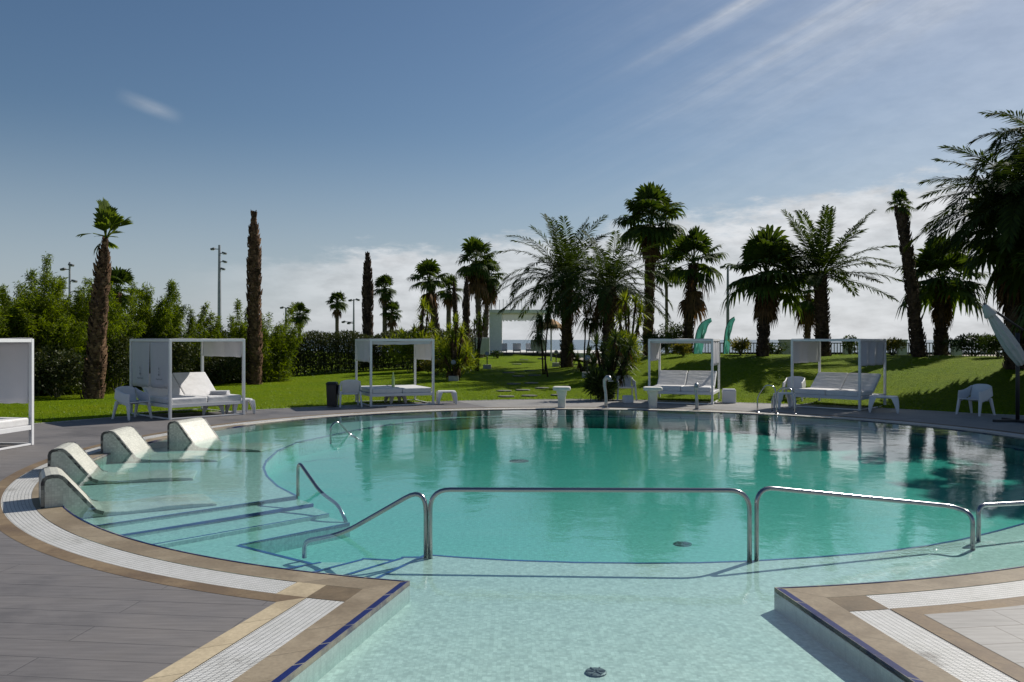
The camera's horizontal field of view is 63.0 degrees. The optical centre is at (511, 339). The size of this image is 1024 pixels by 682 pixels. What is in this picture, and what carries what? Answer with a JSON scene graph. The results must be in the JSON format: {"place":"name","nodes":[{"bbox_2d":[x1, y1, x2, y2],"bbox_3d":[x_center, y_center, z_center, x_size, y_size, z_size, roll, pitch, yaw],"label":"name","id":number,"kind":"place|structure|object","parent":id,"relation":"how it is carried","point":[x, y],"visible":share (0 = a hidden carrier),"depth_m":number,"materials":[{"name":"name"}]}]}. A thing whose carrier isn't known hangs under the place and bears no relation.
{"place":"outdoors","nodes":[
{"label":"outdoors","id":0,"kind":"place"},
{"bbox_2d":[0,401,1019,681],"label":"pool deck","id":1,"kind":"structure","parent":0,"point":[62,621],"depth_m":6.18,"materials":[{"name":"grey tile"}]},
{"bbox_2d":[0,338,33,449],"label":"canopy daybed","id":2,"kind":"object","parent":1,"relation":"on","point":[16,370],"visible":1,"depth_m":15.76,"materials":[{"name":"white paint"}]},
{"bbox_2d":[111,386,152,420],"bbox_3d":[-9.528,1.581,20.957,0.692,0.812,0.669,0,0,30],"label":"armchair","id":3,"kind":"object","parent":1,"relation":"on","point":[126,396],"visible":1,"depth_m":21.05,"materials":[{"name":"white plastic"}]},
{"bbox_2d":[130,338,244,419],"bbox_3d":[-8.614,0.978,22.190,2.350,2.018,2.072,0,0,43],"label":"canopy daybed","id":4,"kind":"object","parent":1,"relation":"on","point":[162,384],"visible":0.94,"depth_m":21.82,"materials":[{"name":"white paint"}]},
{"bbox_2d":[143,597,306,681],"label":"coping","id":5,"kind":"object","parent":1,"relation":"on","point":[192,660],"visible":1,"depth_m":5.47,"materials":[{"name":"beige stone"}]},
{"bbox_2d":[174,598,342,681],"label":"drain grating","id":6,"kind":"object","parent":1,"relation":"in","point":[231,663],"visible":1,"depth_m":5.48,"materials":[{"name":"white plastic"}]},
{"bbox_2d":[326,382,338,405],"bbox_3d":[-5.348,1.622,24.837,0.330,0.730,0.297,0,0,0],"label":"litter bin","id":7,"kind":"object","parent":1,"relation":"on","point":[331,390],"visible":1,"depth_m":24.71,"materials":[{"name":"black plastic"}]},
{"bbox_2d":[307,585,361,600],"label":"corner paving","id":8,"kind":"structure","parent":1,"relation":"on","point":[328,592],"depth_m":6.54,"materials":[{"name":"brown stone"}]},
{"bbox_2d":[337,380,362,407],"bbox_3d":[-4.833,1.581,24.817,0.669,0.812,0.692,0,0,-20],"label":"armchair","id":9,"kind":"object","parent":1,"relation":"on","point":[351,387],"visible":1,"depth_m":24.59,"materials":[{"name":"white plastic"}]},
{"bbox_2d":[355,339,433,406],"bbox_3d":[-3.666,0.978,25.978,2.042,2.018,1.900,0,0,-24],"label":"canopy daybed","id":10,"kind":"object","parent":1,"relation":"on","point":[423,349],"visible":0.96,"depth_m":25.44,"materials":[{"name":"white paint"}]},
{"bbox_2d":[0,407,1023,614],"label":"drain grating","id":11,"kind":"object","parent":1,"relation":"on","point":[8,527],"visible":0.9,"depth_m":7.13,"materials":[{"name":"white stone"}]},
{"bbox_2d":[276,582,325,596],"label":"corner paving","id":12,"kind":"structure","parent":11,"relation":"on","point":[301,589],"depth_m":6.65,"materials":[{"name":"beige stone"}]},
{"bbox_2d":[1,407,1023,608],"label":"drain grating","id":13,"kind":"object","parent":1,"relation":"in","point":[21,512],"visible":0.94,"depth_m":7.50,"materials":[{"name":"white plastic"}]},
{"bbox_2d":[28,399,1023,424],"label":"lawn kerb","id":14,"kind":"structure","parent":1,"relation":"on","point":[484,400],"depth_m":24.67,"materials":[{"name":"concrete"}]},
{"bbox_2d":[826,595,888,610],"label":"corner paving","id":15,"kind":"structure","parent":1,"relation":"on","point":[856,603],"depth_m":6.30,"materials":[{"name":"brown stone"}]},
{"bbox_2d":[851,609,1017,681],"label":"drain grating","id":16,"kind":"object","parent":1,"relation":"in","point":[955,661],"visible":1,"depth_m":5.39,"materials":[{"name":"white plastic"}]},
{"bbox_2d":[891,609,1023,681],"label":"coping","id":17,"kind":"object","parent":1,"relation":"on","point":[994,660],"visible":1,"depth_m":5.43,"materials":[{"name":"brown stone"}]},
{"bbox_2d":[1,352,1018,681],"bbox_3d":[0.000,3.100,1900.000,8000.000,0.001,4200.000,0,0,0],"label":"ground","id":18,"kind":"structure","parent":0,"point":[719,410],"depth_m":34.12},
{"bbox_2d":[58,409,1023,681],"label":"pool basin","id":19,"kind":"object","parent":18,"relation":"in","point":[630,591],"visible":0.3,"depth_m":9.74,"materials":[{"name":"tile"}]},
{"bbox_2d":[48,442,196,484],"bbox_3d":[-5.976,1.881,12.952,2.004,0.557,0.858,0,0,-17],"label":"water lounger","id":20,"kind":"object","parent":19,"relation":"on","point":[73,460],"visible":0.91,"depth_m":12.65,"materials":[{"name":"beige tile"}]},
{"bbox_2d":[39,466,216,520],"bbox_3d":[-4.895,1.881,10.694,2.004,0.557,0.788,0,0,-31],"label":"water lounger","id":21,"kind":"object","parent":19,"relation":"on","point":[59,487],"visible":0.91,"depth_m":10.28,"materials":[{"name":"beige tile"}]},
{"bbox_2d":[101,426,230,462],"bbox_3d":[-6.233,1.881,15.132,2.004,0.557,0.868,0,0,-3],"label":"water lounger","id":22,"kind":"object","parent":19,"relation":"on","point":[126,439],"visible":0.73,"depth_m":14.75,"materials":[{"name":"beige tile"}]},
{"bbox_2d":[32,424,401,588],"bbox_3d":[-5.138,1.988,12.577,3.435,0.001,13.957,0,0,-23],"label":"pool coping","id":23,"kind":"object","parent":19,"relation":"on","point":[62,517],"visible":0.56,"depth_m":7.66,"materials":[{"name":"beige stone"}]},
{"bbox_2d":[167,417,278,450],"bbox_3d":[-5.704,1.881,16.683,2.004,0.557,0.928,0,0,12],"label":"water lounger","id":24,"kind":"object","parent":19,"relation":"on","point":[193,429],"visible":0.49,"depth_m":16.55,"materials":[{"name":"white plastic"}]},
{"bbox_2d":[232,583,398,681],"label":"pool coping","id":25,"kind":"object","parent":19,"relation":"on","point":[271,667],"visible":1,"depth_m":5.58,"materials":[{"name":"beige stone"}]},
{"bbox_2d":[272,581,408,681],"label":"pool edge tiles","id":26,"kind":"object","parent":25,"relation":"on","point":[315,651],"visible":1,"depth_m":5.58,"materials":[{"name":"blue tile"}]},
{"bbox_2d":[296,463,347,522],"bbox_3d":[-2.528,2.003,11.011,0.071,0.619,1.400,0,0,-40],"label":"handrail","id":27,"kind":"object","parent":19,"relation":"on","point":[321,492],"visible":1,"depth_m":11.14,"materials":[{"name":"metal"}]},
{"bbox_2d":[302,492,427,557],"bbox_3d":[-1.499,1.889,8.481,1.410,0.751,0.073,0,0,17],"label":"handrail","id":28,"kind":"object","parent":19,"relation":"on","point":[421,496],"visible":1,"depth_m":8.40,"materials":[{"name":"metal"}]},
{"bbox_2d":[96,441,1023,577],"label":"step edge tiles","id":29,"kind":"object","parent":19,"relation":"on","point":[269,512],"visible":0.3,"depth_m":9.44,"materials":[{"name":"blue tile"}]},
{"bbox_2d":[428,487,751,562],"bbox_3d":[0.749,1.800,8.174,3.161,0.719,0.047,0,0,2],"label":"handrail","id":30,"kind":"object","parent":19,"relation":"on","point":[435,494],"visible":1,"depth_m":8.15,"materials":[{"name":"metal"}]},
{"bbox_2d":[244,408,1023,437],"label":"pool coping","id":31,"kind":"object","parent":19,"relation":"on","point":[657,409],"visible":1,"depth_m":21.59,"materials":[{"name":"stone"}]},
{"bbox_2d":[62,409,1023,587],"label":"pool edge tiles","id":32,"kind":"object","parent":31,"relation":"on","point":[406,580],"visible":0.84,"depth_m":7.27,"materials":[{"name":"blue tile"}]},
{"bbox_2d":[754,486,974,560],"bbox_3d":[3.543,1.799,8.464,2.424,0.723,0.240,0,0,-10],"label":"handrail","id":33,"kind":"object","parent":19,"relation":"on","point":[761,491],"visible":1,"depth_m":8.40,"materials":[{"name":"metal"}]},
{"bbox_2d":[787,590,961,681],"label":"pool coping","id":34,"kind":"object","parent":19,"relation":"on","point":[910,661],"visible":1,"depth_m":5.50,"materials":[{"name":"beige stone"}]},
{"bbox_2d":[775,587,922,681],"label":"pool edge tiles","id":35,"kind":"object","parent":34,"relation":"on","point":[897,667],"visible":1,"depth_m":5.54,"materials":[{"name":"blue tile"}]},
{"bbox_2d":[781,567,1023,596],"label":"pool coping","id":36,"kind":"object","parent":19,"relation":"on","point":[1008,575],"visible":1,"depth_m":6.75,"materials":[{"name":"beige stone"}]},
{"bbox_2d":[976,501,1023,541],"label":"handrail","id":37,"kind":"object","parent":19,"relation":"on","point":[980,507],"visible":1,"depth_m":8.94,"materials":[{"name":"metal"}]},
{"bbox_2d":[0,352,1023,422],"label":"lawn","id":38,"kind":"structure","parent":0,"point":[770,365],"depth_m":30.05,"materials":[{"name":"green plant"}]},
{"bbox_2d":[0,272,82,394],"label":"bamboo clump","id":39,"kind":"object","parent":38,"relation":"on","point":[27,305],"visible":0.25,"depth_m":28.56,"materials":[{"name":"green plant"}]},
{"bbox_2d":[34,351,58,395],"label":"shrub","id":40,"kind":"object","parent":38,"relation":"on","point":[36,364],"visible":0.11,"depth_m":27.43,"materials":[{"name":"green plant"}]},
{"bbox_2d":[0,251,112,341],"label":"bamboo clump","id":41,"kind":"object","parent":38,"relation":"on","point":[20,288],"visible":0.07,"depth_m":30.50,"materials":[{"name":"green plant"}]},
{"bbox_2d":[0,271,126,395],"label":"bamboo clump","id":42,"kind":"object","parent":38,"relation":"on","point":[52,308],"visible":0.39,"depth_m":29.05,"materials":[{"name":"green plant"}]},
{"bbox_2d":[34,343,106,396],"bbox_3d":[-15.433,1.018,28.103,3.265,1.860,1.767,0,0,0],"label":"shrub","id":43,"kind":"object","parent":38,"relation":"on","point":[60,370],"visible":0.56,"depth_m":27.89,"materials":[{"name":"green plant"}]},
{"bbox_2d":[8,276,147,393],"bbox_3d":[-16.039,0.076,31.106,4.551,4.902,4.200,0,0,0],"label":"bamboo clump","id":44,"kind":"object","parent":38,"relation":"on","point":[137,329],"visible":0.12,"depth_m":30.99,"materials":[{"name":"green plant"}]},
{"bbox_2d":[76,198,133,398],"bbox_3d":[-13.579,-1.295,27.835,1.839,6.892,1.302,0,0,0],"label":"fan palm","id":45,"kind":"object","parent":38,"relation":"on","point":[107,216],"visible":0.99,"depth_m":27.63,"materials":[{"name":"brown plant"}]},
{"bbox_2d":[103,330,134,391],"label":"shrub","id":46,"kind":"object","parent":38,"relation":"on","point":[123,364],"visible":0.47,"depth_m":30.58,"materials":[{"name":"green plant"}]},
{"bbox_2d":[108,266,138,316],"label":"fan palm","id":47,"kind":"object","parent":38,"relation":"on","point":[120,276],"visible":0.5,"depth_m":43.79,"materials":[{"name":"green plant"}]},
{"bbox_2d":[80,276,202,388],"bbox_3d":[-15.130,-0.045,34.332,4.778,5.115,4.515,0,0,28],"label":"bamboo clump","id":48,"kind":"object","parent":38,"relation":"on","point":[143,298],"visible":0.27,"depth_m":33.41,"materials":[{"name":"green plant"}]},
{"bbox_2d":[139,325,206,372],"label":"shrub","id":49,"kind":"object","parent":38,"relation":"on","point":[178,356],"visible":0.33,"depth_m":33.23,"materials":[{"name":"green plant"}]},
{"bbox_2d":[146,283,200,372],"bbox_3d":[-14.632,0.097,34.905,3.390,4.822,3.515,0,0,22],"label":"bamboo clump","id":50,"kind":"object","parent":38,"relation":"on","point":[168,293],"visible":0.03,"depth_m":33.89,"materials":[{"name":"green plant"}]},
{"bbox_2d":[166,279,223,382],"bbox_3d":[-14.104,-0.138,35.861,3.593,5.295,3.764,0,0,0],"label":"bamboo clump","id":51,"kind":"object","parent":38,"relation":"on","point":[203,320],"visible":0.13,"depth_m":35.90,"materials":[{"name":"green plant"}]},
{"bbox_2d":[210,245,226,330],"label":"lamp post","id":52,"kind":"object","parent":38,"relation":"on","point":[219,277],"visible":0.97,"depth_m":57.91,"materials":[{"name":"metal"}]},
{"bbox_2d":[191,335,254,383],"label":"shrub","id":53,"kind":"object","parent":38,"relation":"on","point":[217,366],"visible":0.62,"depth_m":35.54,"materials":[{"name":"green plant"}]},
{"bbox_2d":[216,298,278,382],"bbox_3d":[-12.152,0.294,37.905,3.205,4.365,3.548,0,0,-43],"label":"bamboo clump","id":54,"kind":"object","parent":38,"relation":"on","point":[233,326],"visible":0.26,"depth_m":37.44,"materials":[{"name":"green plant"}]},
{"bbox_2d":[246,210,262,384],"bbox_3d":[-11.067,-1.731,35.899,0.731,7.692,0.731,0,0,0],"label":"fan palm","id":55,"kind":"object","parent":38,"relation":"on","point":[253,310],"visible":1,"depth_m":35.70,"materials":[{"name":"brown plant"}]},
{"bbox_2d":[222,301,306,381],"bbox_3d":[-11.387,0.407,38.377,3.770,4.271,3.690,0,0,-34],"label":"bamboo clump","id":56,"kind":"object","parent":38,"relation":"on","point":[275,367],"visible":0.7,"depth_m":38.16,"materials":[{"name":"green plant"}]},
{"bbox_2d":[290,302,311,359],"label":"fan palm","id":57,"kind":"object","parent":38,"relation":"on","point":[303,318],"visible":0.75,"depth_m":63.81,"materials":[{"name":"green plant"}]},
{"bbox_2d":[326,290,348,357],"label":"fan palm","id":58,"kind":"object","parent":38,"relation":"on","point":[337,305],"visible":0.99,"depth_m":63.85,"materials":[{"name":"green plant"}]},
{"bbox_2d":[219,326,476,374],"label":"hedge","id":59,"kind":"object","parent":38,"relation":"on","point":[330,350],"visible":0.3,"depth_m":44.27,"materials":[{"name":"green plant"}]},
{"bbox_2d":[361,251,373,367],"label":"cypress tree","id":60,"kind":"object","parent":38,"relation":"on","point":[367,292],"visible":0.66,"depth_m":48.79,"materials":[{"name":"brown plant"}]},
{"bbox_2d":[373,274,396,358],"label":"fan palm","id":61,"kind":"object","parent":38,"relation":"on","point":[386,296],"visible":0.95,"depth_m":59.77,"materials":[{"name":"green plant"}]},
{"bbox_2d":[379,300,402,330],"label":"fan palm","id":62,"kind":"object","parent":38,"relation":"on","point":[391,317],"visible":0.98,"depth_m":59.80,"materials":[{"name":"green plant"}]},
{"bbox_2d":[377,329,440,371],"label":"shrub","id":63,"kind":"object","parent":38,"relation":"on","point":[404,349],"visible":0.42,"depth_m":42.23,"materials":[{"name":"green plant"}]},
{"bbox_2d":[394,295,439,370],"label":"yucca","id":64,"kind":"object","parent":38,"relation":"on","point":[423,303],"visible":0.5,"depth_m":42.93,"materials":[{"name":"green plant"}]},
{"bbox_2d":[406,258,450,359],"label":"fan palm","id":65,"kind":"object","parent":38,"relation":"on","point":[428,268],"visible":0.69,"depth_m":49.74,"materials":[{"name":"green plant"}]},
{"bbox_2d":[437,274,463,329],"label":"fan palm","id":66,"kind":"object","parent":38,"relation":"on","point":[446,296],"visible":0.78,"depth_m":59.82,"materials":[{"name":"green plant"}]},
{"bbox_2d":[436,312,474,379],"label":"yucca","id":67,"kind":"object","parent":38,"relation":"on","point":[456,369],"visible":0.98,"depth_m":35.85,"materials":[{"name":"green plant"}]},
{"bbox_2d":[434,333,483,378],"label":"shrub","id":68,"kind":"object","parent":38,"relation":"on","point":[446,344],"visible":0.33,"depth_m":36.54,"materials":[{"name":"green plant"}]},
{"bbox_2d":[462,276,470,364],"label":"fan palm","id":69,"kind":"object","parent":38,"relation":"on","point":[466,307],"visible":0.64,"depth_m":45.87,"materials":[{"name":"brown plant"}]},
{"bbox_2d":[468,311,489,370],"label":"yucca","id":70,"kind":"object","parent":38,"relation":"on","point":[480,327],"visible":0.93,"depth_m":41.99,"materials":[{"name":"green plant"}]},
{"bbox_2d":[455,237,503,357],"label":"fan palm","id":71,"kind":"object","parent":38,"relation":"on","point":[474,247],"visible":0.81,"depth_m":55.66,"materials":[{"name":"green plant"}]},
{"bbox_2d":[471,259,507,356],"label":"fan palm","id":72,"kind":"object","parent":38,"relation":"on","point":[493,285],"visible":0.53,"depth_m":56.78,"materials":[{"name":"green plant"}]},
{"bbox_2d":[527,328,551,376],"bbox_3d":[1.131,0.572,37.039,1.403,2.268,1.304,0,0,-44],"label":"cordyline","id":73,"kind":"object","parent":38,"relation":"on","point":[537,338],"visible":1,"depth_m":36.95,"materials":[{"name":"green plant"}]},
{"bbox_2d":[528,304,560,373],"bbox_3d":[1.548,-0.007,38.969,1.809,3.372,1.606,0,0,-20],"label":"cordyline","id":74,"kind":"object","parent":38,"relation":"on","point":[540,322],"visible":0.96,"depth_m":38.97,"materials":[{"name":"green plant"}]},
{"bbox_2d":[491,213,639,367],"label":"feather palm","id":75,"kind":"object","parent":38,"relation":"on","point":[560,278],"visible":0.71,"depth_m":43.50,"materials":[{"name":"green plant"}]},
{"bbox_2d":[502,350,664,357],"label":"terrace","id":76,"kind":"structure","parent":38,"relation":"on","point":[581,353],"depth_m":68.70,"materials":[{"name":"white stone"}]},
{"bbox_2d":[489,299,559,356],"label":"pavilion","id":77,"kind":"structure","parent":76,"relation":"on","point":[495,328],"depth_m":60.00,"materials":[{"name":"metal"}]},
{"bbox_2d":[572,310,602,369],"bbox_3d":[3.484,-0.007,38.075,1.683,2.915,1.524,0,0,0],"label":"cordyline","id":78,"kind":"object","parent":38,"relation":"on","point":[591,327],"visible":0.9,"depth_m":37.97,"materials":[{"name":"green plant"}]},
{"bbox_2d":[580,364,620,400],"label":"shrub","id":79,"kind":"object","parent":38,"relation":"on","point":[593,381],"visible":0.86,"depth_m":27.05,"materials":[{"name":"green plant"}]},
{"bbox_2d":[541,229,672,362],"bbox_3d":[4.287,-1.901,38.047,6.025,6.461,5.653,0,0,0],"label":"feather palm","id":80,"kind":"object","parent":38,"relation":"on","point":[606,305],"visible":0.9,"depth_m":37.44,"materials":[{"name":"green plant"}]},
{"bbox_2d":[584,325,643,398],"bbox_3d":[3.363,0.749,27.840,2.340,2.596,1.659,0,0,0],"label":"yucca","id":81,"kind":"object","parent":38,"relation":"on","point":[610,365],"visible":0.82,"depth_m":27.84,"materials":[{"name":"green plant"}]},
{"bbox_2d":[605,329,645,371],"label":"shrub","id":82,"kind":"object","parent":38,"relation":"on","point":[624,335],"visible":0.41,"depth_m":32.76,"materials":[{"name":"green plant"}]},
{"bbox_2d":[608,287,654,369],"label":"yucca","id":83,"kind":"object","parent":38,"relation":"on","point":[639,311],"visible":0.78,"depth_m":34.01,"materials":[{"name":"green plant"}]},
{"bbox_2d":[610,181,687,356],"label":"fan palm","id":84,"kind":"object","parent":38,"relation":"on","point":[652,201],"visible":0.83,"depth_m":43.54,"materials":[{"name":"green plant"}]},
{"bbox_2d":[654,250,682,353],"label":"fan palm","id":85,"kind":"object","parent":38,"relation":"on","point":[659,280],"visible":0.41,"depth_m":53.60,"materials":[{"name":"green plant"}]},
{"bbox_2d":[655,321,683,353],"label":"shrub","id":86,"kind":"object","parent":38,"relation":"on","point":[674,332],"visible":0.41,"depth_m":41.80,"materials":[{"name":"green plant"}]},
{"bbox_2d":[661,225,728,352],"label":"fan palm","id":87,"kind":"object","parent":38,"relation":"on","point":[692,304],"visible":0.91,"depth_m":40.68,"materials":[{"name":"green plant"}]},
{"bbox_2d":[693,318,711,353],"bbox_3d":[8.656,0.029,37.998,0.847,2.030,0.295,0,0,0],"label":"feather flag","id":88,"kind":"object","parent":38,"relation":"on","point":[701,333],"visible":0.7,"depth_m":38.00,"materials":[{"name":"fabric"}]},
{"bbox_2d":[717,224,817,355],"bbox_3d":[10.694,-1.978,35.199,3.842,5.689,3.990,0,0,-42],"label":"fan palm","id":89,"kind":"object","parent":38,"relation":"on","point":[762,247],"visible":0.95,"depth_m":34.73,"materials":[{"name":"green plant"}]},
{"bbox_2d":[791,271,832,338],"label":"fan palm","id":90,"kind":"object","parent":38,"relation":"on","point":[808,316],"visible":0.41,"depth_m":45.78,"materials":[{"name":"green plant"}]},
{"bbox_2d":[748,204,903,355],"bbox_3d":[13.006,-2.494,35.081,6.672,6.704,6.845,0,0,0],"label":"feather palm","id":91,"kind":"object","parent":38,"relation":"on","point":[819,258],"visible":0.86,"depth_m":34.60,"materials":[{"name":"green plant"}]},
{"bbox_2d":[884,188,927,356],"bbox_3d":[15.434,-2.539,32.723,1.647,6.780,1.137,0,0,0],"label":"fan palm","id":92,"kind":"object","parent":38,"relation":"on","point":[917,345],"visible":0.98,"depth_m":32.55,"materials":[{"name":"brown plant"}]},
{"bbox_2d":[892,236,992,355],"bbox_3d":[18.027,-1.817,34.941,3.872,5.319,4.120,0,0,0],"label":"fan palm","id":93,"kind":"object","parent":38,"relation":"on","point":[942,296],"visible":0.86,"depth_m":34.65,"materials":[{"name":"green plant"}]},
{"bbox_2d":[902,136,1023,265],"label":"feather palm","id":94,"kind":"object","parent":38,"relation":"on","point":[1007,213],"visible":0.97,"depth_m":25.19,"materials":[{"name":"green plant"}]},
{"bbox_2d":[940,333,1000,355],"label":"shrub","id":95,"kind":"object","parent":38,"relation":"on","point":[964,342],"visible":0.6,"depth_m":32.70,"materials":[{"name":"green plant"}]},
{"bbox_2d":[950,189,1023,369],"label":"fan palm","id":96,"kind":"object","parent":38,"relation":"on","point":[1009,295],"visible":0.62,"depth_m":27.64,"materials":[{"name":"green plant"}]},
{"bbox_2d":[974,333,1002,356],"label":"shrub","id":97,"kind":"object","parent":38,"relation":"on","point":[994,345],"visible":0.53,"depth_m":31.01,"materials":[{"name":"green plant"}]},
{"bbox_2d":[966,109,1023,211],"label":"feather palm","id":98,"kind":"object","parent":38,"relation":"on","point":[1003,135],"visible":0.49,"depth_m":27.22,"materials":[{"name":"green plant"}]},
{"bbox_2d":[1008,250,1023,339],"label":"fan palm","id":99,"kind":"object","parent":38,"relation":"on","point":[1021,315],"visible":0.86,"depth_m":23.03,"materials":[{"name":"green plant"}]},
{"bbox_2d":[0,0,1023,339],"label":"sky","id":100,"kind":"structure","parent":0,"point":[400,132],"materials":[{"name":"blue"}]},
{"bbox_2d":[60,410,1023,560],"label":"water","id":101,"kind":"structure","parent":0,"point":[662,428],"depth_m":17.07,"materials":[{"name":"teal liquid"}]},
{"bbox_2d":[306,340,1001,351],"bbox_3d":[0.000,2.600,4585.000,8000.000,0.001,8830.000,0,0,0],"label":"sea","id":102,"kind":"structure","parent":0,"point":[579,344],"depth_m":366.86,"materials":[{"name":"blue liquid"}]},
{"bbox_2d":[457,399,1023,667],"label":"pale deck","id":103,"kind":"structure","parent":0,"point":[999,631],"depth_m":20.51,"materials":[{"name":"stone"}]},
{"bbox_2d":[648,339,719,404],"bbox_3d":[5.532,0.978,26.751,2.042,2.018,1.900,0,0,20],"label":"canopy daybed","id":104,"kind":"object","parent":103,"relation":"on","point":[675,382],"visible":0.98,"depth_m":26.60,"materials":[{"name":"white paint"}]},
{"bbox_2d":[791,338,885,410],"bbox_3d":[9.677,0.978,24.760,2.092,2.018,1.950,0,0,44],"label":"canopy daybed","id":105,"kind":"object","parent":103,"relation":"on","point":[859,386],"visible":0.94,"depth_m":24.62,"materials":[{"name":"white paint"}]},
{"bbox_2d":[955,384,995,415],"bbox_3d":[12.223,1.581,22.036,0.692,0.812,0.669,0,0,-28],"label":"armchair","id":106,"kind":"object","parent":103,"relation":"on","point":[980,393],"visible":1,"depth_m":22.14,"materials":[{"name":"white plastic"}]},
{"bbox_2d":[982,303,1023,422],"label":"cantilever parasol","id":107,"kind":"object","parent":103,"relation":"on","point":[1009,342],"visible":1,"depth_m":19.85,"materials":[{"name":"fabric"}]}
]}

